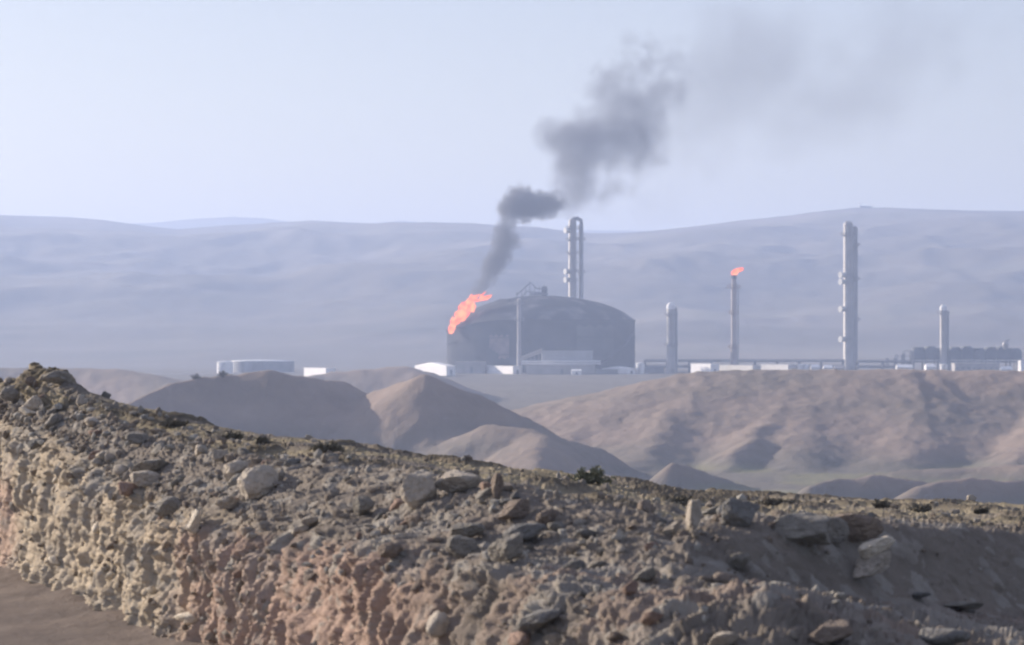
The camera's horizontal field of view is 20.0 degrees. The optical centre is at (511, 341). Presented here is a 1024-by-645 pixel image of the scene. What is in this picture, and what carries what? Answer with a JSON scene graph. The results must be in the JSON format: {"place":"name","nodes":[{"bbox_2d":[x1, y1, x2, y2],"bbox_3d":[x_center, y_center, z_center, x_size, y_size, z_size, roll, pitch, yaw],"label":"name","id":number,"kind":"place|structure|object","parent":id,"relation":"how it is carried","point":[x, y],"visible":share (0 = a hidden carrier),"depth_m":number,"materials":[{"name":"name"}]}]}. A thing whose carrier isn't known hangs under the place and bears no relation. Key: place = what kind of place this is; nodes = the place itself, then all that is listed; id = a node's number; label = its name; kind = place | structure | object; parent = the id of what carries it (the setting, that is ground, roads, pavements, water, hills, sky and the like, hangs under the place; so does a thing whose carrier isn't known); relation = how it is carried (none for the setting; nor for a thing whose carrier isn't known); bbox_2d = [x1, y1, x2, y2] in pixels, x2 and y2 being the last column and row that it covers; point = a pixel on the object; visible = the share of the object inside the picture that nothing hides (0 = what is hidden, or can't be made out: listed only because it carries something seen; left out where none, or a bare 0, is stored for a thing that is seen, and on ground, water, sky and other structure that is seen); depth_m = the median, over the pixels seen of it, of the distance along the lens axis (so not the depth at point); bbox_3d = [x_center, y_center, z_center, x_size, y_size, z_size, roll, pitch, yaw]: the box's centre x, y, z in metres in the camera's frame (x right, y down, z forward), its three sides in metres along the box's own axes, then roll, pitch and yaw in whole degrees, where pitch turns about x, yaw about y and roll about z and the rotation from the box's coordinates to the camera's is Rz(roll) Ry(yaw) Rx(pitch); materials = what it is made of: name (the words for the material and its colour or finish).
{"place":"outdoors","nodes":[
{"label":"outdoors","id":0,"kind":"place"},
{"bbox_2d":[0,566,205,644],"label":"dirt road","id":1,"kind":"structure","parent":0,"point":[36,614],"depth_m":25.61,"materials":[{"name":"soil"}]},
{"bbox_2d":[129,217,643,232],"bbox_3d":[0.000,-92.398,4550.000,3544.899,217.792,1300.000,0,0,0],"label":"distant ridge","id":2,"kind":"structure","parent":0,"point":[194,223],"depth_m":4675.52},
{"bbox_2d":[0,362,1023,644],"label":"bank","id":3,"kind":"structure","parent":0,"point":[326,616],"depth_m":19.78,"materials":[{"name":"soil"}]},
{"bbox_2d":[0,386,20,400],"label":"boulder","id":4,"kind":"object","parent":3,"relation":"on","point":[8,393],"visible":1,"depth_m":33.62,"materials":[{"name":"grey stone"}]},
{"bbox_2d":[22,395,43,410],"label":"stone","id":5,"kind":"object","parent":3,"relation":"on","point":[32,403],"visible":0.71,"depth_m":32.29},
{"bbox_2d":[27,438,47,449],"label":"stone","id":6,"kind":"object","parent":3,"relation":"on","point":[32,444],"visible":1,"depth_m":29.99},
{"bbox_2d":[43,414,61,428],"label":"stone","id":7,"kind":"object","parent":3,"relation":"on","point":[53,420],"visible":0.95,"depth_m":30.53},
{"bbox_2d":[43,370,71,384],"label":"boulder","id":8,"kind":"object","parent":3,"relation":"on","point":[59,377],"visible":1,"depth_m":32.76,"materials":[{"name":"grey stone"}]},
{"bbox_2d":[84,417,99,426],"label":"stone","id":9,"kind":"object","parent":3,"relation":"on","point":[90,421],"visible":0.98,"depth_m":29.27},
{"bbox_2d":[113,464,126,475],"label":"stone","id":10,"kind":"object","parent":3,"relation":"on","point":[119,469],"visible":0.88,"depth_m":27.01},
{"bbox_2d":[118,481,138,496],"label":"stone","id":11,"kind":"object","parent":3,"relation":"on","point":[125,488],"visible":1,"depth_m":26.19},
{"bbox_2d":[125,432,150,443],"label":"boulder","id":12,"kind":"object","parent":3,"relation":"on","point":[136,437],"visible":1,"depth_m":27.74,"materials":[{"name":"grey stone"}]},
{"bbox_2d":[130,470,159,486],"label":"boulder","id":13,"kind":"object","parent":3,"relation":"on","point":[143,478],"visible":0.99,"depth_m":26.17,"materials":[{"name":"stone"}]},
{"bbox_2d":[130,459,168,472],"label":"boulder","id":14,"kind":"object","parent":3,"relation":"on","point":[153,465],"visible":0.85,"depth_m":26.47,"materials":[{"name":"grey stone"}]},
{"bbox_2d":[157,496,179,515],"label":"stone","id":15,"kind":"object","parent":3,"relation":"on","point":[168,505],"visible":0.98,"depth_m":24.82,"materials":[{"name":"stone"}]},
{"bbox_2d":[157,417,189,426],"bbox_3d":[-3.367,0.809,28.782,0.335,0.110,0.230,0,0,-26],"label":"shrub","id":16,"kind":"object","parent":3,"relation":"on","point":[171,422],"visible":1,"depth_m":28.75,"materials":[{"name":"green plant"}]},
{"bbox_2d":[174,612,197,624],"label":"stone","id":17,"kind":"object","parent":3,"relation":"on","point":[187,618],"visible":1,"depth_m":23.03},
{"bbox_2d":[186,509,200,533],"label":"boulder","id":18,"kind":"object","parent":3,"relation":"on","point":[193,526],"visible":1,"depth_m":23.02,"materials":[{"name":"beige stone"}]},
{"bbox_2d":[195,444,207,456],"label":"stone","id":19,"kind":"object","parent":3,"relation":"on","point":[200,449],"visible":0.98,"depth_m":25.94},
{"bbox_2d":[211,449,227,461],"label":"boulder","id":20,"kind":"object","parent":3,"relation":"on","point":[217,455],"visible":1,"depth_m":25.18,"materials":[{"name":"stone"}]},
{"bbox_2d":[214,495,238,508],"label":"boulder","id":21,"kind":"object","parent":3,"relation":"on","point":[226,502],"visible":1,"depth_m":23.08,"materials":[{"name":"stone"}]},
{"bbox_2d":[221,430,243,439],"bbox_3d":[-2.621,0.886,27.326,0.248,0.111,0.184,0,0,23],"label":"shrub","id":22,"kind":"object","parent":3,"relation":"on","point":[235,435],"visible":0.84,"depth_m":27.29,"materials":[{"name":"green plant"}]},
{"bbox_2d":[227,473,241,486],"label":"stone","id":23,"kind":"object","parent":3,"relation":"on","point":[232,481],"visible":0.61,"depth_m":23.80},
{"bbox_2d":[222,460,248,480],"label":"boulder","id":24,"kind":"object","parent":3,"relation":"on","point":[230,470],"visible":0.78,"depth_m":23.95,"materials":[{"name":"stone"}]},
{"bbox_2d":[237,465,278,499],"bbox_3d":[-2.013,1.125,23.078,0.310,0.339,0.271,40,5,8],"label":"boulder","id":25,"kind":"object","parent":3,"relation":"on","point":[254,482],"visible":0.95,"depth_m":22.98,"materials":[{"name":"stone"}]},
{"bbox_2d":[284,458,300,466],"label":"stone","id":26,"kind":"object","parent":3,"relation":"on","point":[288,462],"visible":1,"depth_m":23.37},
{"bbox_2d":[292,525,308,535],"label":"stone","id":27,"kind":"object","parent":3,"relation":"on","point":[300,529],"visible":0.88,"depth_m":21.08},
{"bbox_2d":[301,517,318,525],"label":"boulder","id":28,"kind":"object","parent":3,"relation":"on","point":[309,521],"visible":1,"depth_m":21.07,"materials":[{"name":"stone"}]},
{"bbox_2d":[309,440,344,453],"bbox_3d":[-1.592,0.914,24.991,0.314,0.146,0.272,0,0,0],"label":"shrub","id":29,"kind":"object","parent":3,"relation":"on","point":[331,446],"visible":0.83,"depth_m":24.96,"materials":[{"name":"green plant"}]},
{"bbox_2d":[352,495,374,515],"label":"boulder","id":30,"kind":"object","parent":3,"relation":"on","point":[363,504],"visible":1,"depth_m":20.67,"materials":[{"name":"grey stone"}]},
{"bbox_2d":[377,542,402,557],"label":"boulder","id":31,"kind":"object","parent":3,"relation":"on","point":[389,550],"visible":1,"depth_m":18.52,"materials":[{"name":"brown stone"}]},
{"bbox_2d":[389,498,404,510],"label":"stone","id":32,"kind":"object","parent":3,"relation":"on","point":[397,503],"visible":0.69,"depth_m":20.40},
{"bbox_2d":[404,514,424,524],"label":"stone","id":33,"kind":"object","parent":3,"relation":"on","point":[417,518],"visible":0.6,"depth_m":19.61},
{"bbox_2d":[411,579,422,591],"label":"stone","id":34,"kind":"object","parent":3,"relation":"on","point":[417,586],"visible":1,"depth_m":18.11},
{"bbox_2d":[400,471,437,508],"bbox_3d":[-0.651,1.033,20.121,0.255,0.260,0.208,-15,3,-6],"label":"boulder","id":35,"kind":"object","parent":3,"relation":"on","point":[418,488],"visible":0.91,"depth_m":20.05,"materials":[{"name":"stone"}]},
{"bbox_2d":[426,611,449,637],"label":"stone","id":36,"kind":"object","parent":3,"relation":"on","point":[438,622],"visible":1,"depth_m":17.44,"materials":[{"name":"stone"}]},
{"bbox_2d":[434,470,482,492],"bbox_3d":[-0.368,0.973,20.124,0.337,0.146,0.269,-8,6,-11],"label":"boulder","id":37,"kind":"object","parent":3,"relation":"on","point":[452,481],"visible":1,"depth_m":20.06,"materials":[{"name":"stone"}]},
{"bbox_2d":[447,535,478,557],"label":"boulder","id":38,"kind":"object","parent":3,"relation":"on","point":[460,546],"visible":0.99,"depth_m":18.05,"materials":[{"name":"grey stone"}]},
{"bbox_2d":[450,522,485,537],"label":"boulder","id":39,"kind":"object","parent":3,"relation":"on","point":[470,530],"visible":0.93,"depth_m":18.24,"materials":[{"name":"grey stone"}]},
{"bbox_2d":[475,487,492,500],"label":"stone","id":40,"kind":"object","parent":3,"relation":"on","point":[486,493],"visible":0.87,"depth_m":19.48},
{"bbox_2d":[491,473,503,497],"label":"boulder","id":41,"kind":"object","parent":3,"relation":"on","point":[497,482],"visible":1,"depth_m":19.37,"materials":[{"name":"brown stone"}]},
{"bbox_2d":[488,532,523,561],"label":"boulder","id":42,"kind":"object","parent":3,"relation":"on","point":[510,547],"visible":1,"depth_m":17.23,"materials":[{"name":"grey stone"}]},
{"bbox_2d":[497,499,529,519],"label":"boulder","id":43,"kind":"object","parent":3,"relation":"on","point":[513,509],"visible":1,"depth_m":18.67,"materials":[{"name":"brown stone"}]},
{"bbox_2d":[507,631,530,644],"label":"stone","id":44,"kind":"object","parent":3,"relation":"on","point":[519,638],"visible":1,"depth_m":16.06,"materials":[{"name":"stone"}]},
{"bbox_2d":[502,522,546,540],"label":"boulder","id":45,"kind":"object","parent":3,"relation":"on","point":[529,530],"visible":0.83,"depth_m":18.02,"materials":[{"name":"stone"}]},
{"bbox_2d":[518,608,563,631],"bbox_3d":[0.162,1.539,16.069,0.269,0.108,0.215,-18,-2,-10],"label":"boulder","id":46,"kind":"object","parent":3,"relation":"on","point":[536,620],"visible":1,"depth_m":16.02,"materials":[{"name":"stone"}]},
{"bbox_2d":[535,508,556,527],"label":"boulder","id":47,"kind":"object","parent":3,"relation":"on","point":[545,517],"visible":0.87,"depth_m":18.40,"materials":[{"name":"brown stone"}]},
{"bbox_2d":[543,632,561,644],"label":"boulder","id":48,"kind":"object","parent":3,"relation":"on","point":[552,639],"visible":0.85,"depth_m":15.96,"materials":[{"name":"stone"}]},
{"bbox_2d":[547,521,564,530],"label":"stone","id":49,"kind":"object","parent":3,"relation":"on","point":[553,526],"visible":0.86,"depth_m":18.29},
{"bbox_2d":[562,559,585,569],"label":"stone","id":50,"kind":"object","parent":3,"relation":"on","point":[578,564],"visible":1,"depth_m":16.72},
{"bbox_2d":[575,528,598,535],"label":"boulder","id":51,"kind":"object","parent":3,"relation":"on","point":[586,532],"visible":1,"depth_m":17.89,"materials":[{"name":"stone"}]},
{"bbox_2d":[568,465,616,484],"bbox_3d":[0.743,1.305,28.022,0.532,0.236,0.330,0,0,0],"label":"shrub","id":52,"kind":"object","parent":3,"relation":"on","point":[593,475],"visible":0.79,"depth_m":27.96,"materials":[{"name":"green plant"}]},
{"bbox_2d":[605,631,622,640],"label":"stone","id":53,"kind":"object","parent":3,"relation":"on","point":[614,635],"visible":1,"depth_m":15.08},
{"bbox_2d":[622,580,638,595],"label":"boulder","id":54,"kind":"object","parent":3,"relation":"on","point":[630,588],"visible":1,"depth_m":15.43,"materials":[{"name":"stone"}]},
{"bbox_2d":[633,566,656,581],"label":"stone","id":55,"kind":"object","parent":3,"relation":"on","point":[647,573],"visible":0.98,"depth_m":16.42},
{"bbox_2d":[637,500,655,512],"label":"stone","id":56,"kind":"object","parent":3,"relation":"on","point":[646,506],"visible":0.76,"depth_m":18.73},
{"bbox_2d":[641,611,663,625],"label":"boulder","id":57,"kind":"object","parent":3,"relation":"on","point":[650,618],"visible":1,"depth_m":14.88,"materials":[{"name":"stone"}]},
{"bbox_2d":[661,521,678,534],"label":"boulder","id":58,"kind":"object","parent":3,"relation":"on","point":[672,528],"visible":1,"depth_m":17.43,"materials":[{"name":"stone"}]},
{"bbox_2d":[671,495,707,504],"bbox_3d":[1.541,1.434,26.160,0.392,0.109,0.311,0,0,-34],"label":"shrub","id":59,"kind":"object","parent":3,"relation":"on","point":[684,500],"visible":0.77,"depth_m":26.10,"materials":[{"name":"green plant"}]},
{"bbox_2d":[686,499,701,532],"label":"boulder","id":60,"kind":"object","parent":3,"relation":"on","point":[693,515],"visible":0.97,"depth_m":17.46,"materials":[{"name":"stone"}]},
{"bbox_2d":[708,631,739,644],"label":"boulder","id":61,"kind":"object","parent":3,"relation":"on","point":[724,638],"visible":1,"depth_m":14.14,"materials":[{"name":"stone"}]},
{"bbox_2d":[712,572,741,583],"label":"stone","id":62,"kind":"object","parent":3,"relation":"on","point":[721,577],"visible":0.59,"depth_m":16.27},
{"bbox_2d":[728,553,750,571],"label":"stone","id":63,"kind":"object","parent":3,"relation":"on","point":[738,562],"visible":1,"depth_m":16.96,"materials":[{"name":"stone"}]},
{"bbox_2d":[722,497,760,526],"bbox_3d":[1.394,1.053,17.735,0.250,0.204,0.159,0,0,-20],"label":"boulder","id":64,"kind":"object","parent":3,"relation":"on","point":[737,512],"visible":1,"depth_m":17.68,"materials":[{"name":"stone"}]},
{"bbox_2d":[751,495,801,505],"bbox_3d":[2.483,1.499,27.289,0.422,0.115,0.373,0,0,-36],"label":"shrub","id":65,"kind":"object","parent":3,"relation":"on","point":[770,501],"visible":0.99,"depth_m":27.24,"materials":[{"name":"green plant"}]},
{"bbox_2d":[773,512,830,544],"bbox_3d":[1.773,1.159,17.912,0.381,0.203,0.305,0,2,9],"label":"boulder","id":66,"kind":"object","parent":3,"relation":"on","point":[805,528],"visible":0.98,"depth_m":17.82,"materials":[{"name":"grey stone"}]},
{"bbox_2d":[808,619,852,644],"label":"boulder","id":67,"kind":"object","parent":3,"relation":"on","point":[827,632],"visible":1,"depth_m":14.29,"materials":[{"name":"grey stone"}]},
{"bbox_2d":[830,516,849,543],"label":"boulder","id":68,"kind":"object","parent":3,"relation":"on","point":[839,528],"visible":0.62,"depth_m":18.22,"materials":[{"name":"grey stone"}]},
{"bbox_2d":[834,513,883,541],"bbox_3d":[2.164,1.190,18.503,0.389,0.198,0.259,0,0,37],"label":"boulder","id":69,"kind":"object","parent":3,"relation":"on","point":[863,527],"visible":0.65,"depth_m":18.39,"materials":[{"name":"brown stone"}]},
{"bbox_2d":[852,550,891,577],"bbox_3d":[2.227,1.388,18.114,0.255,0.170,0.186,0,0,-42],"label":"boulder","id":70,"kind":"object","parent":3,"relation":"on","point":[875,565],"visible":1,"depth_m":18.07,"materials":[{"name":"stone"}]},
{"bbox_2d":[858,536,894,558],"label":"boulder","id":71,"kind":"object","parent":70,"relation":"on","point":[872,548],"visible":1,"depth_m":18.07,"materials":[{"name":"beige stone"}]},
{"bbox_2d":[872,498,889,508],"bbox_3d":[3.742,1.653,29.402,0.190,0.126,0.149,0,0,22],"label":"shrub","id":72,"kind":"object","parent":3,"relation":"on","point":[883,504],"visible":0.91,"depth_m":29.39,"materials":[{"name":"green plant"}]},
{"bbox_2d":[906,504,931,511],"bbox_3d":[3.911,1.603,27.787,0.240,0.109,0.219,0,0,-26],"label":"shrub","id":73,"kind":"object","parent":3,"relation":"on","point":[920,507],"visible":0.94,"depth_m":27.76,"materials":[{"name":"green plant"}]},
{"bbox_2d":[918,627,970,644],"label":"stone","id":74,"kind":"object","parent":3,"relation":"on","point":[939,636],"visible":1,"depth_m":15.04,"materials":[{"name":"stone"}]},
{"bbox_2d":[943,601,983,608],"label":"boulder","id":75,"kind":"object","parent":3,"relation":"on","point":[966,605],"visible":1,"depth_m":18.62,"materials":[{"name":"grey stone"}]},
{"bbox_2d":[0,207,1023,365],"bbox_3d":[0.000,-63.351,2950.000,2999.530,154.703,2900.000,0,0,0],"label":"hills","id":76,"kind":"structure","parent":0,"point":[83,292],"depth_m":2102.82,"materials":[{"name":"soil"}]},
{"bbox_2d":[0,366,1023,504],"bbox_3d":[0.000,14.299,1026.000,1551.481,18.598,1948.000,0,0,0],"label":"valley","id":77,"kind":"structure","parent":0,"point":[917,432],"depth_m":526.50,"materials":[{"name":"soil"}]},
{"bbox_2d":[216,361,232,372],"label":"tank","id":78,"kind":"object","parent":77,"relation":"on","point":[227,366],"visible":0.92,"depth_m":1177.31,"materials":[{"name":"white metal"}]},
{"bbox_2d":[231,360,294,371],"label":"tank","id":79,"kind":"object","parent":77,"relation":"on","point":[261,365],"visible":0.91,"depth_m":1218.81,"materials":[{"name":"grey metal"}]},
{"bbox_2d":[304,368,335,375],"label":"building","id":80,"kind":"structure","parent":77,"relation":"on","point":[311,371],"depth_m":1097.76,"materials":[{"name":"white metal"}]},
{"bbox_2d":[415,362,454,375],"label":"building","id":81,"kind":"structure","parent":77,"relation":"on","point":[440,369],"depth_m":1124.01,"materials":[{"name":"white metal"}]},
{"bbox_2d":[456,362,485,373],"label":"building","id":82,"kind":"structure","parent":77,"relation":"on","point":[470,367],"depth_m":1168.00,"materials":[{"name":"metal"}]},
{"bbox_2d":[486,366,521,373],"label":"building","id":83,"kind":"structure","parent":77,"relation":"on","point":[503,369],"depth_m":1158.02,"materials":[{"name":"white metal"}]},
{"bbox_2d":[514,298,523,365],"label":"column","id":84,"kind":"structure","parent":77,"relation":"on","point":[518,301],"depth_m":1187.20,"materials":[{"name":"metal"}]},
{"bbox_2d":[521,349,541,373],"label":"pipe gallery","id":85,"kind":"object","parent":77,"relation":"on","point":[530,356],"visible":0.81,"depth_m":1167.80,"materials":[{"name":"metal"}]},
{"bbox_2d":[446,282,635,372],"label":"storage tank","id":86,"kind":"object","parent":77,"relation":"on","point":[604,333],"visible":0.94,"depth_m":1208.21,"materials":[{"name":"metal"}]},
{"bbox_2d":[448,292,491,333],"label":"flame","id":87,"kind":"object","parent":86,"relation":"attached to","point":[466,308],"visible":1,"depth_m":1219.29,"materials":[{"name":"orange"}]},
{"bbox_2d":[526,365,594,373],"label":"building","id":88,"kind":"structure","parent":77,"relation":"on","point":[554,369],"depth_m":1147.50,"materials":[{"name":"metal"}]},
{"bbox_2d":[522,361,600,373],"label":"pipe gallery","id":89,"kind":"object","parent":77,"relation":"on","point":[524,364],"visible":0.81,"depth_m":1159.73,"materials":[{"name":"white metal"}]},
{"bbox_2d":[541,351,592,362],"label":"building","id":90,"kind":"structure","parent":77,"relation":"on","point":[567,355],"depth_m":1163.00,"materials":[{"name":"grey metal"}]},
{"bbox_2d":[563,216,582,298],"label":"column","id":91,"kind":"structure","parent":77,"relation":"on","point":[572,252],"depth_m":1298.62,"materials":[{"name":"metal"}]},
{"bbox_2d":[595,369,617,373],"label":"building","id":92,"kind":"structure","parent":77,"relation":"on","point":[606,371],"depth_m":1147.50,"materials":[{"name":"grey metal"}]},
{"bbox_2d":[602,367,635,373],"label":"building","id":93,"kind":"structure","parent":77,"relation":"on","point":[624,370],"depth_m":1158.05,"materials":[{"name":"white metal"}]},
{"bbox_2d":[645,367,663,372],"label":"building","id":94,"kind":"structure","parent":77,"relation":"on","point":[654,369],"depth_m":1186.00,"materials":[{"name":"grey metal"}]},
{"bbox_2d":[664,302,677,372],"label":"column","id":95,"kind":"structure","parent":77,"relation":"on","point":[671,313],"depth_m":1178.52,"materials":[{"name":"metal"}]},
{"bbox_2d":[690,364,718,372],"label":"building","id":96,"kind":"structure","parent":77,"relation":"on","point":[705,367],"depth_m":1136.65,"materials":[{"name":"white metal"}]},
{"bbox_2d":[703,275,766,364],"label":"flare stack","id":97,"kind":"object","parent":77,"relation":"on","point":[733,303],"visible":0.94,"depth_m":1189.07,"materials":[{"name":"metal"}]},
{"bbox_2d":[719,365,760,370],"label":"building","id":98,"kind":"structure","parent":77,"relation":"on","point":[739,367],"depth_m":1136.84,"materials":[{"name":"grey metal"}]},
{"bbox_2d":[644,359,844,372],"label":"pipe rack","id":99,"kind":"object","parent":77,"relation":"on","point":[688,366],"visible":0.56,"depth_m":1198.50,"materials":[{"name":"metal"}]},
{"bbox_2d":[760,364,796,369],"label":"building","id":100,"kind":"structure","parent":77,"relation":"on","point":[775,367],"depth_m":1137.99,"materials":[{"name":"grey metal"}]},
{"bbox_2d":[838,221,855,369],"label":"column","id":101,"kind":"structure","parent":77,"relation":"on","point":[847,281],"depth_m":1208.25,"materials":[{"name":"metal"}]},
{"bbox_2d":[853,226,859,369],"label":"column","id":102,"kind":"structure","parent":77,"relation":"on","point":[855,294],"depth_m":1216.41,"materials":[{"name":"grey metal"}]},
{"bbox_2d":[855,360,909,369],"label":"pipe rack","id":103,"kind":"object","parent":77,"relation":"on","point":[881,366],"visible":0.79,"depth_m":1203.85,"materials":[{"name":"metal"}]},
{"bbox_2d":[886,350,911,368],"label":"process frame","id":104,"kind":"object","parent":77,"relation":"on","point":[902,356],"visible":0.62,"depth_m":1209.00,"materials":[{"name":"grey metal"}]},
{"bbox_2d":[937,304,949,369],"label":"column","id":105,"kind":"structure","parent":77,"relation":"on","point":[944,335],"depth_m":1198.73,"materials":[{"name":"metal"}]},
{"bbox_2d":[910,346,1021,370],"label":"air cooler bank","id":106,"kind":"structure","parent":77,"relation":"on","point":[969,353],"depth_m":1204.70,"materials":[{"name":"metal"}]},
{"bbox_2d":[951,363,999,370],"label":"building","id":107,"kind":"structure","parent":77,"relation":"on","point":[972,366],"depth_m":1136.00,"materials":[{"name":"metal"}]},
{"bbox_2d":[0,0,1023,230],"label":"sky","id":108,"kind":"structure","parent":0,"point":[621,115],"materials":[{"name":"blue"}]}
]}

